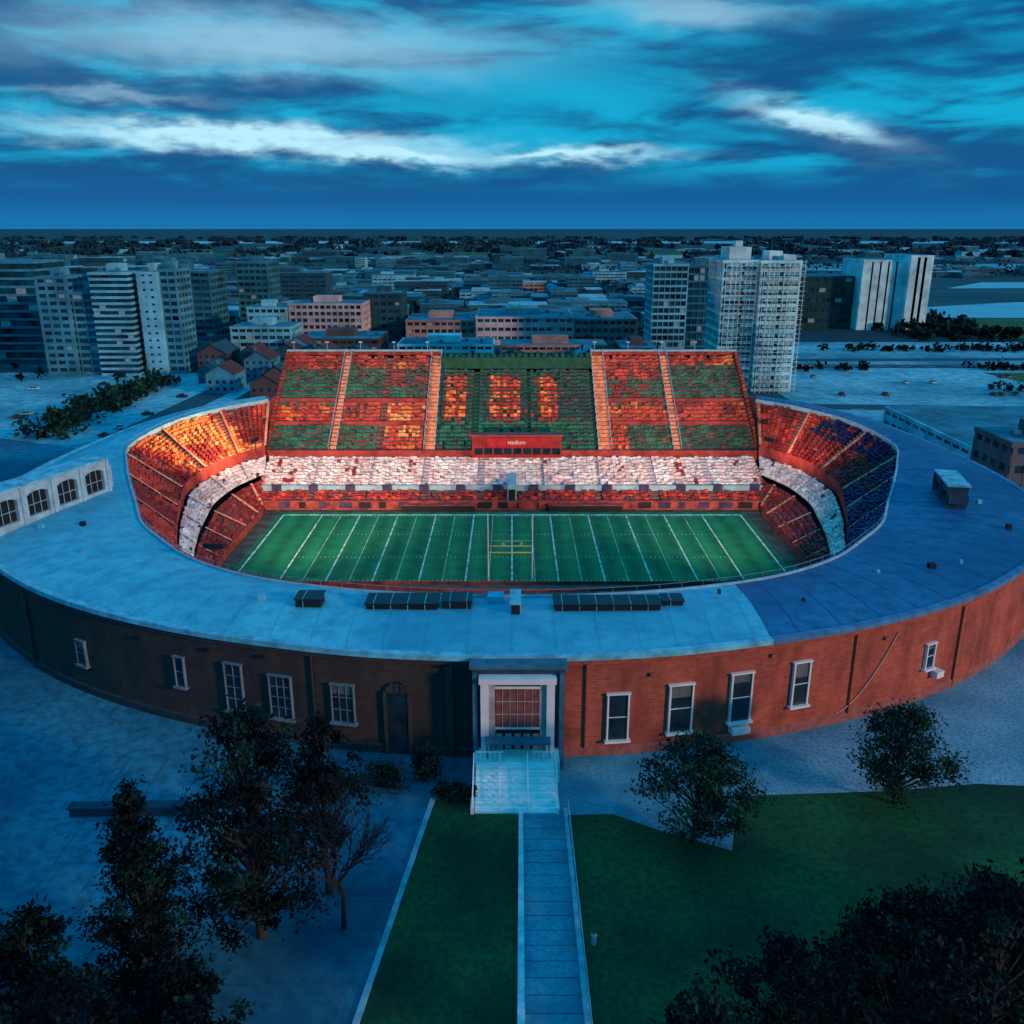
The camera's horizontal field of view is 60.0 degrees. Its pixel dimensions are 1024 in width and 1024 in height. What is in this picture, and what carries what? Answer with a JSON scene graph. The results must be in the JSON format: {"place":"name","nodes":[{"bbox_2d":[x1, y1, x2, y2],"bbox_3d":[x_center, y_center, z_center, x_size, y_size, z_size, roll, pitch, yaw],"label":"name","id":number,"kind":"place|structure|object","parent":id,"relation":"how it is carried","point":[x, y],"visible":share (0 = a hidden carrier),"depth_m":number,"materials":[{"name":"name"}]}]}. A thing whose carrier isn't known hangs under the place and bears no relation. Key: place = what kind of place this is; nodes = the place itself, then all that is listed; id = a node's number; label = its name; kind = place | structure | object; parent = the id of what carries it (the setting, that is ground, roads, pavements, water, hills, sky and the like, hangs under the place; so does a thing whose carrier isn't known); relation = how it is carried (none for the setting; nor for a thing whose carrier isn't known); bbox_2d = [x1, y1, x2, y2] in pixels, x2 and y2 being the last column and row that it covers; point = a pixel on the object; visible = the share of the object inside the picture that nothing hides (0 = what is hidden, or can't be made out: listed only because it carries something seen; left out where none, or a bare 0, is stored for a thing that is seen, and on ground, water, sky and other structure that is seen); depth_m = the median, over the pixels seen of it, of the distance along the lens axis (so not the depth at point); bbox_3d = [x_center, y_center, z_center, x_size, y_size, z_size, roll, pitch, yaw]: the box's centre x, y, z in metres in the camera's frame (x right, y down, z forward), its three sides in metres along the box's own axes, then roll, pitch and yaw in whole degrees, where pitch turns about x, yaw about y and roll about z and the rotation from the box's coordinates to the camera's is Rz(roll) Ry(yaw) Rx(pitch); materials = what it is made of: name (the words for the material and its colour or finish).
{"place":"outdoors","nodes":[
{"label":"outdoors","id":0,"kind":"place"},
{"bbox_2d":[0,253,63,359],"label":"office building","id":1,"kind":"structure","parent":0,"point":[21,337],"depth_m":459.00,"materials":[{"name":"blue glass"}]},
{"bbox_2d":[0,955,112,1023],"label":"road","id":2,"kind":"structure","parent":0,"point":[84,1021],"depth_m":79.25,"materials":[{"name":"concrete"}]},
{"bbox_2d":[0,908,68,1023],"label":"leafy tree","id":3,"kind":"object","parent":2,"relation":"on","point":[5,974],"visible":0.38,"depth_m":68.18,"materials":[{"name":"green plant"}]},
{"bbox_2d":[0,895,88,1023],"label":"leafy tree","id":4,"kind":"object","parent":2,"relation":"on","point":[36,925],"visible":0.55,"depth_m":74.45,"materials":[{"name":"green plant"}]},
{"bbox_2d":[18,380,253,476],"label":"road","id":5,"kind":"structure","parent":0,"point":[201,399],"depth_m":348.34,"materials":[{"name":"grey asphalt"}]},
{"bbox_2d":[197,357,225,382],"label":"house","id":6,"kind":"structure","parent":0,"point":[208,366],"depth_m":395.25,"materials":[{"name":"stone"}]},
{"bbox_2d":[0,438,472,1023],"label":"plaza pavement","id":7,"kind":"structure","parent":0,"point":[62,746],"depth_m":101.68,"materials":[{"name":"grey concrete"}]},
{"bbox_2d":[0,953,150,1023],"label":"leafy tree","id":8,"kind":"object","parent":7,"relation":"on","point":[50,1010],"visible":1,"depth_m":65.02,"materials":[{"name":"green plant"}]},
{"bbox_2d":[66,800,213,816],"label":"wall","id":9,"kind":"structure","parent":7,"relation":"on","point":[99,809],"depth_m":104.34,"materials":[{"name":"concrete"}]},
{"bbox_2d":[68,774,226,1021],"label":"conifer tree","id":10,"kind":"object","parent":7,"relation":"on","point":[132,861],"visible":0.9,"depth_m":75.40,"materials":[{"name":"green plant"}]},
{"bbox_2d":[109,943,224,1023],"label":"leafy tree","id":11,"kind":"object","parent":7,"relation":"on","point":[163,977],"visible":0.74,"depth_m":73.12,"materials":[{"name":"green plant"}]},
{"bbox_2d":[152,980,255,1023],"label":"leafy tree","id":12,"kind":"object","parent":7,"relation":"on","point":[194,1009],"visible":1,"depth_m":67.67,"materials":[{"name":"green plant"}]},
{"bbox_2d":[33,756,392,985],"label":"paving bands","id":13,"kind":"object","parent":7,"relation":"on","point":[212,862],"visible":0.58,"depth_m":95.65,"materials":[{"name":"grey concrete"}]},
{"bbox_2d":[153,695,336,960],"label":"leafy tree","id":14,"kind":"object","parent":7,"relation":"on","point":[253,796],"visible":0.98,"depth_m":80.84,"materials":[{"name":"green plant"}]},
{"bbox_2d":[235,763,392,930],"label":"bare tree","id":15,"kind":"object","parent":7,"relation":"on","point":[333,881],"visible":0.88,"depth_m":83.25,"materials":[{"name":"brown plant"}]},
{"bbox_2d":[282,709,382,894],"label":"leafy tree","id":16,"kind":"object","parent":7,"relation":"on","point":[314,754],"visible":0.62,"depth_m":87.35,"materials":[{"name":"green plant"}]},
{"bbox_2d":[345,757,416,793],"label":"shrub","id":17,"kind":"object","parent":7,"relation":"on","point":[387,770],"visible":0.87,"depth_m":109.36,"materials":[{"name":"green plant"}]},
{"bbox_2d":[352,798,434,1023],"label":"kerb","id":18,"kind":"structure","parent":7,"relation":"on","point":[374,967],"depth_m":88.52,"materials":[{"name":"concrete"}]},
{"bbox_2d":[407,741,444,782],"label":"shrub","id":19,"kind":"object","parent":7,"relation":"on","point":[421,761],"visible":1,"depth_m":110.38,"materials":[{"name":"green plant"}]},
{"bbox_2d":[429,778,477,803],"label":"shrub","id":20,"kind":"object","parent":7,"relation":"on","point":[459,790],"visible":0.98,"depth_m":106.71,"materials":[{"name":"green plant"}]},
{"bbox_2d":[249,369,280,398],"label":"house","id":21,"kind":"structure","parent":0,"point":[266,384],"depth_m":351.99,"materials":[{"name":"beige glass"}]},
{"bbox_2d":[246,299,288,321],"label":"office building","id":22,"kind":"structure","parent":0,"point":[273,308],"depth_m":519.29,"materials":[{"name":"white concrete"}]},
{"bbox_2d":[293,333,315,348],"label":"house","id":23,"kind":"structure","parent":0,"point":[306,341],"depth_m":452.67,"materials":[{"name":"red tile"}]},
{"bbox_2d":[0,325,613,371],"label":"city pavement","id":24,"kind":"structure","parent":0,"point":[202,344],"depth_m":490.19,"materials":[{"name":"concrete"}]},
{"bbox_2d":[87,254,146,375],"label":"apartment building","id":25,"kind":"structure","parent":24,"relation":"on","point":[116,309],"depth_m":409.31,"materials":[{"name":"white concrete"}]},
{"bbox_2d":[133,255,229,338],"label":"office building","id":26,"kind":"structure","parent":24,"relation":"on","point":[210,300],"depth_m":550.37,"materials":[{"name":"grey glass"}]},
{"bbox_2d":[197,339,239,368],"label":"house","id":27,"kind":"structure","parent":24,"relation":"on","point":[225,349],"depth_m":423.25,"materials":[{"name":"stone"}]},
{"bbox_2d":[236,341,272,366],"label":"house","id":28,"kind":"structure","parent":24,"relation":"on","point":[246,352],"depth_m":427.94,"materials":[{"name":"red tile"}]},
{"bbox_2d":[235,255,281,321],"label":"office building","id":29,"kind":"structure","parent":24,"relation":"on","point":[258,278],"depth_m":583.54,"materials":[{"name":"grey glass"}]},
{"bbox_2d":[229,309,302,350],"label":"building","id":30,"kind":"structure","parent":24,"relation":"on","point":[271,332],"depth_m":474.21,"materials":[{"name":"white concrete"}]},
{"bbox_2d":[274,339,305,361],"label":"house","id":31,"kind":"structure","parent":24,"relation":"on","point":[283,348],"depth_m":437.29,"materials":[{"name":"red tile"}]},
{"bbox_2d":[313,340,341,348],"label":"house","id":32,"kind":"structure","parent":24,"relation":"on","point":[329,345],"depth_m":435.88,"materials":[{"name":"red tile"}]},
{"bbox_2d":[287,289,370,333],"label":"hotel building","id":33,"kind":"structure","parent":24,"relation":"on","point":[319,312],"depth_m":521.89,"materials":[{"name":"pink concrete"}]},
{"bbox_2d":[306,318,388,348],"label":"building","id":34,"kind":"structure","parent":24,"relation":"on","point":[344,337],"depth_m":472.14,"materials":[{"name":"brown brick"}]},
{"bbox_2d":[363,285,407,338],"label":"office building","id":35,"kind":"structure","parent":24,"relation":"on","point":[388,308],"depth_m":548.96,"materials":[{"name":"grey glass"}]},
{"bbox_2d":[405,302,476,336],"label":"building","id":36,"kind":"structure","parent":24,"relation":"on","point":[430,321],"depth_m":528.19,"materials":[{"name":"concrete"}]},
{"bbox_2d":[502,347,523,354],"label":"house","id":37,"kind":"structure","parent":24,"relation":"on","point":[515,350],"depth_m":426.21,"materials":[{"name":"brown tile"}]},
{"bbox_2d":[475,300,573,344],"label":"building","id":38,"kind":"structure","parent":24,"relation":"on","point":[519,321],"depth_m":522.11,"materials":[{"name":"concrete"}]},
{"bbox_2d":[571,344,593,354],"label":"house","id":39,"kind":"structure","parent":24,"relation":"on","point":[584,348],"depth_m":428.71,"materials":[{"name":"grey glass"}]},
{"bbox_2d":[571,300,637,343],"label":"building","id":40,"kind":"structure","parent":24,"relation":"on","point":[608,325],"depth_m":526.37,"materials":[{"name":"concrete"}]},
{"bbox_2d":[614,334,656,348],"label":"building","id":41,"kind":"structure","parent":24,"relation":"on","point":[637,342],"depth_m":444.26,"materials":[{"name":"grey concrete"}]},
{"bbox_2d":[359,800,518,1023],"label":"lawn","id":42,"kind":"structure","parent":0,"point":[450,955],"depth_m":87.36,"materials":[{"name":"green plant"}]},
{"bbox_2d":[397,329,494,354],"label":"building","id":43,"kind":"structure","parent":0,"point":[448,343],"depth_m":467.71,"materials":[{"name":"white concrete"}]},
{"bbox_2d":[213,252,681,255],"bbox_3d":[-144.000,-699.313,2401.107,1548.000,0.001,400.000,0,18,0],"label":"distant field","id":44,"kind":"structure","parent":0,"point":[473,253],"depth_m":2421.88,"materials":[{"name":"green plant"}]},
{"bbox_2d":[0,364,1020,367],"bbox_3d":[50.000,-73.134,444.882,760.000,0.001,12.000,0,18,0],"label":"road","id":45,"kind":"structure","parent":0,"point":[811,365],"depth_m":447.20,"materials":[{"name":"grey asphalt"}]},
{"bbox_2d":[221,510,802,580],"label":"football field","id":46,"kind":"structure","parent":0,"point":[400,545],"depth_m":192.91,"materials":[{"name":"green plant"}]},
{"bbox_2d":[487,513,533,580],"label":"goal post","id":47,"kind":"object","parent":46,"relation":"on","point":[488,577],"visible":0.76,"depth_m":170.29,"materials":[{"name":"metal"}]},
{"bbox_2d":[0,229,1023,815],"bbox_3d":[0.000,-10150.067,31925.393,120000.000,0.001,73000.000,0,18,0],"label":"ground","id":48,"kind":"structure","parent":0,"point":[942,293],"depth_m":5406.49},
{"bbox_2d":[0,373,254,447],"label":"parking lot","id":49,"kind":"structure","parent":48,"relation":"on","point":[17,396],"depth_m":358.61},
{"bbox_2d":[33,260,88,374],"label":"apartment building","id":50,"kind":"structure","parent":49,"relation":"on","point":[55,287],"depth_m":411.35,"materials":[{"name":"grey concrete"}]},
{"bbox_2d":[70,281,102,374],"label":"apartment building","id":51,"kind":"structure","parent":49,"relation":"on","point":[84,319],"depth_m":414.02,"materials":[{"name":"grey glass"}]},
{"bbox_2d":[12,365,180,439],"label":"hedge row","id":52,"kind":"object","parent":49,"relation":"on","point":[66,417],"visible":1,"depth_m":327.56,"materials":[{"name":"green plant"}]},
{"bbox_2d":[135,255,169,374],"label":"apartment building","id":53,"kind":"structure","parent":49,"relation":"on","point":[151,312],"depth_m":412.21,"materials":[{"name":"white concrete"}]},
{"bbox_2d":[157,248,197,373],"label":"apartment building","id":54,"kind":"structure","parent":49,"relation":"on","point":[178,309],"depth_m":417.34,"materials":[{"name":"grey concrete"}]},
{"bbox_2d":[205,359,246,392],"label":"house","id":55,"kind":"structure","parent":49,"relation":"on","point":[228,376],"depth_m":371.73,"materials":[{"name":"white paint"}]},
{"bbox_2d":[244,346,280,379],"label":"house","id":56,"kind":"structure","parent":48,"relation":"on","point":[255,362],"depth_m":404.38,"materials":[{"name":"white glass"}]},
{"bbox_2d":[264,361,283,373],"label":"house","id":57,"kind":"structure","parent":48,"relation":"on","point":[279,366],"depth_m":386.01,"materials":[{"name":"stone"}]},
{"bbox_2d":[10,330,601,380],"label":"street trees","id":58,"kind":"object","parent":48,"relation":"on","point":[39,371],"visible":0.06,"depth_m":404.55,"materials":[{"name":"green plant"}]},
{"bbox_2d":[0,341,1023,814],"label":"football stadium","id":59,"kind":"object","parent":48,"relation":"on","point":[904,591],"visible":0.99,"depth_m":141.19,"materials":[{"name":"brown brick"}]},
{"bbox_2d":[202,543,223,565],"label":"floodlight","id":60,"kind":"object","parent":59,"relation":"attached to","point":[212,546],"visible":1,"depth_m":142.32,"materials":[{"name":"black metal"}]},
{"bbox_2d":[20,588,967,757],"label":"wall windows and doors","id":61,"kind":"structure","parent":59,"relation":"in","point":[397,708],"depth_m":116.77,"materials":[{"name":"white paint"}]},
{"bbox_2d":[800,543,820,565],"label":"floodlight","id":62,"kind":"object","parent":59,"relation":"attached to","point":[811,546],"visible":1,"depth_m":142.33,"materials":[{"name":"black metal"}]},
{"bbox_2d":[0,235,1023,258],"bbox_3d":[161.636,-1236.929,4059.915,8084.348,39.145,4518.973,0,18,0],"label":"distant woods","id":63,"kind":"object","parent":48,"relation":"on","point":[87,245],"visible":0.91,"depth_m":3068.87,"materials":[{"name":"green plant"}]},
{"bbox_2d":[4,242,1023,327],"bbox_3d":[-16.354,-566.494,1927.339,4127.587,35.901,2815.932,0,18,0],"label":"distant city","id":64,"kind":"object","parent":48,"relation":"on","point":[425,285],"visible":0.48,"depth_m":1062.88,"materials":[{"name":"grey concrete"}]},
{"bbox_2d":[18,257,1023,337],"bbox_3d":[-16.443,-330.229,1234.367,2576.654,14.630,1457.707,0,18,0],"label":"distant trees","id":65,"kind":"object","parent":48,"relation":"on","point":[414,304],"visible":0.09,"depth_m":1370.18,"materials":[{"name":"green plant"}]},
{"bbox_2d":[704,258,758,389],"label":"residential tower","id":66,"kind":"structure","parent":48,"relation":"on","point":[717,294],"depth_m":372.17,"materials":[{"name":"white concrete"}]},
{"bbox_2d":[720,241,806,392],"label":"tower balconies and scaffold","id":67,"kind":"structure","parent":48,"relation":"on","point":[737,250],"depth_m":366.04,"materials":[{"name":"grey concrete"}]},
{"bbox_2d":[748,240,802,391],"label":"residential tower","id":68,"kind":"structure","parent":48,"relation":"on","point":[768,255],"depth_m":368.08,"materials":[{"name":"white concrete"}]},
{"bbox_2d":[796,273,854,328],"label":"office building","id":69,"kind":"structure","parent":48,"relation":"on","point":[827,301],"depth_m":607.04,"materials":[{"name":"concrete"}]},
{"bbox_2d":[842,258,906,329],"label":"building","id":70,"kind":"structure","parent":48,"relation":"on","point":[878,285],"depth_m":596.40,"materials":[{"name":"white concrete"}]},
{"bbox_2d":[747,636,1023,794],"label":"gravel yard","id":71,"kind":"structure","parent":48,"relation":"on","point":[985,718],"depth_m":119.47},
{"bbox_2d":[778,342,1023,422],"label":"parking lot","id":72,"kind":"structure","parent":48,"relation":"on","point":[857,389],"depth_m":405.99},
{"bbox_2d":[792,355,1023,391],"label":"hedge row","id":73,"kind":"object","parent":72,"relation":"on","point":[862,365],"visible":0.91,"depth_m":432.19,"materials":[{"name":"green plant"}]},
{"bbox_2d":[883,406,1023,458],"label":"building","id":74,"kind":"structure","parent":72,"relation":"on","point":[951,428],"depth_m":283.44,"materials":[{"name":"grey concrete"}]},
{"bbox_2d":[884,253,934,330],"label":"building","id":75,"kind":"structure","parent":48,"relation":"on","point":[917,284],"depth_m":589.34,"materials":[{"name":"white concrete"}]},
{"bbox_2d":[817,333,1023,422],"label":"hedge row","id":76,"kind":"object","parent":48,"relation":"on","point":[977,346],"visible":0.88,"depth_m":500.87,"materials":[{"name":"green plant"}]},
{"bbox_2d":[0,0,1023,228],"label":"sky","id":77,"kind":"structure","parent":0,"point":[115,114],"materials":[{"name":"blue"}]},
{"bbox_2d":[8,241,1017,242],"bbox_3d":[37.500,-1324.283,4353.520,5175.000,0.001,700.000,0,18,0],"label":"distant field","id":78,"kind":"structure","parent":0,"point":[545,241],"depth_m":4275.86,"materials":[{"name":"plant"}]},
{"bbox_2d":[523,814,583,1023],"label":"footpath","id":79,"kind":"structure","parent":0,"point":[550,948],"depth_m":87.59,"materials":[{"name":"concrete"}]},
{"bbox_2d":[517,808,590,1023],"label":"kerb","id":80,"kind":"structure","parent":79,"relation":"on","point":[521,995],"depth_m":86.45,"materials":[{"name":"grey concrete"}]},
{"bbox_2d":[568,799,592,1023],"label":"handrail","id":81,"kind":"object","parent":80,"relation":"on","point":[588,993],"visible":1,"depth_m":86.40,"materials":[{"name":"metal"}]},
{"bbox_2d":[500,325,606,354],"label":"building","id":82,"kind":"structure","parent":0,"point":[547,344],"depth_m":471.91,"materials":[{"name":"grey concrete"}]},
{"bbox_2d":[474,740,770,850],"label":"entrance pavement","id":83,"kind":"structure","parent":0,"point":[600,784],"depth_m":109.85,"materials":[{"name":"concrete"}]},
{"bbox_2d":[643,247,689,348],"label":"glass office tower","id":84,"kind":"structure","parent":0,"point":[666,293],"depth_m":474.71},
{"bbox_2d":[684,252,708,348],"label":"glass office tower","id":85,"kind":"structure","parent":0,"point":[697,298],"depth_m":478.80,"materials":[{"name":"glass"}]},
{"bbox_2d":[568,784,1023,1023],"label":"lawn","id":86,"kind":"structure","parent":0,"point":[658,909],"depth_m":95.06,"materials":[{"name":"green plant"}]},
{"bbox_2d":[624,721,777,847],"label":"leafy tree","id":87,"kind":"object","parent":86,"relation":"on","point":[709,806],"visible":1,"depth_m":95.93,"materials":[{"name":"green plant"}]},
{"bbox_2d":[652,975,765,1023],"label":"leafy tree","id":88,"kind":"object","parent":86,"relation":"on","point":[699,1008],"visible":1,"depth_m":64.66,"materials":[{"name":"green plant"}]},
{"bbox_2d":[694,924,880,1023],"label":"leafy tree","id":89,"kind":"object","parent":86,"relation":"on","point":[801,986],"visible":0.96,"depth_m":67.68,"materials":[{"name":"green plant"}]},
{"bbox_2d":[804,896,1009,1023],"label":"leafy tree","id":90,"kind":"object","parent":86,"relation":"on","point":[909,949],"visible":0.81,"depth_m":66.23,"materials":[{"name":"green plant"}]},
{"bbox_2d":[845,697,974,811],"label":"leafy tree","id":91,"kind":"object","parent":86,"relation":"on","point":[891,777],"visible":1,"depth_m":102.93,"materials":[{"name":"green plant"}]},
{"bbox_2d":[827,878,994,1022],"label":"leafy tree","id":92,"kind":"object","parent":86,"relation":"on","point":[895,896],"visible":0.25,"depth_m":77.13,"materials":[{"name":"green plant"}]},
{"bbox_2d":[878,871,1023,1023],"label":"leafy tree","id":93,"kind":"object","parent":86,"relation":"on","point":[996,939],"visible":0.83,"depth_m":69.30,"materials":[{"name":"green plant"}]},
{"bbox_2d":[919,862,1023,1011],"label":"leafy tree","id":94,"kind":"object","parent":86,"relation":"on","point":[994,877],"visible":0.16,"depth_m":79.62,"materials":[{"name":"green plant"}]},
{"bbox_2d":[970,856,1023,1023],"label":"leafy tree","id":95,"kind":"object","parent":86,"relation":"on","point":[1016,954],"visible":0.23,"depth_m":74.14,"materials":[{"name":"green plant"}]},
{"bbox_2d":[813,404,968,409],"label":"road","id":96,"kind":"structure","parent":0,"point":[854,407],"depth_m":344.43,"materials":[{"name":"grey asphalt"}]},
{"bbox_2d":[793,358,1023,360],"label":"road","id":97,"kind":"structure","parent":0,"point":[937,359],"depth_m":467.66,"materials":[{"name":"grey asphalt"}]},
{"bbox_2d":[802,264,1023,270],"bbox_3d":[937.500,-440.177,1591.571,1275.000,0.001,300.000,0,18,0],"label":"distant field","id":98,"kind":"structure","parent":0,"point":[822,268],"depth_m":1601.38,"materials":[{"name":"green plant"}]},
{"bbox_2d":[927,302,1023,317],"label":"river","id":99,"kind":"structure","parent":0,"point":[1005,310],"depth_m":745.97,"materials":[{"name":"liquid"}]},
{"bbox_2d":[952,319,1023,339],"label":"meadow","id":100,"kind":"structure","parent":0,"point":[1005,322],"depth_m":651.11,"materials":[{"name":"green plant"}]},
{"bbox_2d":[870,308,1023,338],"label":"riverside woods","id":101,"kind":"object","parent":100,"relation":"on","point":[948,326],"visible":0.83,"depth_m":571.56,"materials":[{"name":"green plant"}]},
{"bbox_2d":[952,282,1023,287],"bbox_3d":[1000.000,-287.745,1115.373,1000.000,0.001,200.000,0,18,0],"label":"river","id":102,"kind":"structure","parent":0,"point":[999,285],"depth_m":1071.04,"materials":[{"name":"liquid"}]},
{"bbox_2d":[970,418,1023,487],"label":"brick depot","id":103,"kind":"structure","parent":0,"point":[999,450],"depth_m":225.71,"materials":[{"name":"brick"}]},
{"bbox_2d":[985,373,1023,381],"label":"meadow","id":104,"kind":"structure","parent":0,"point":[1019,377],"depth_m":416.94,"materials":[{"name":"green plant"}]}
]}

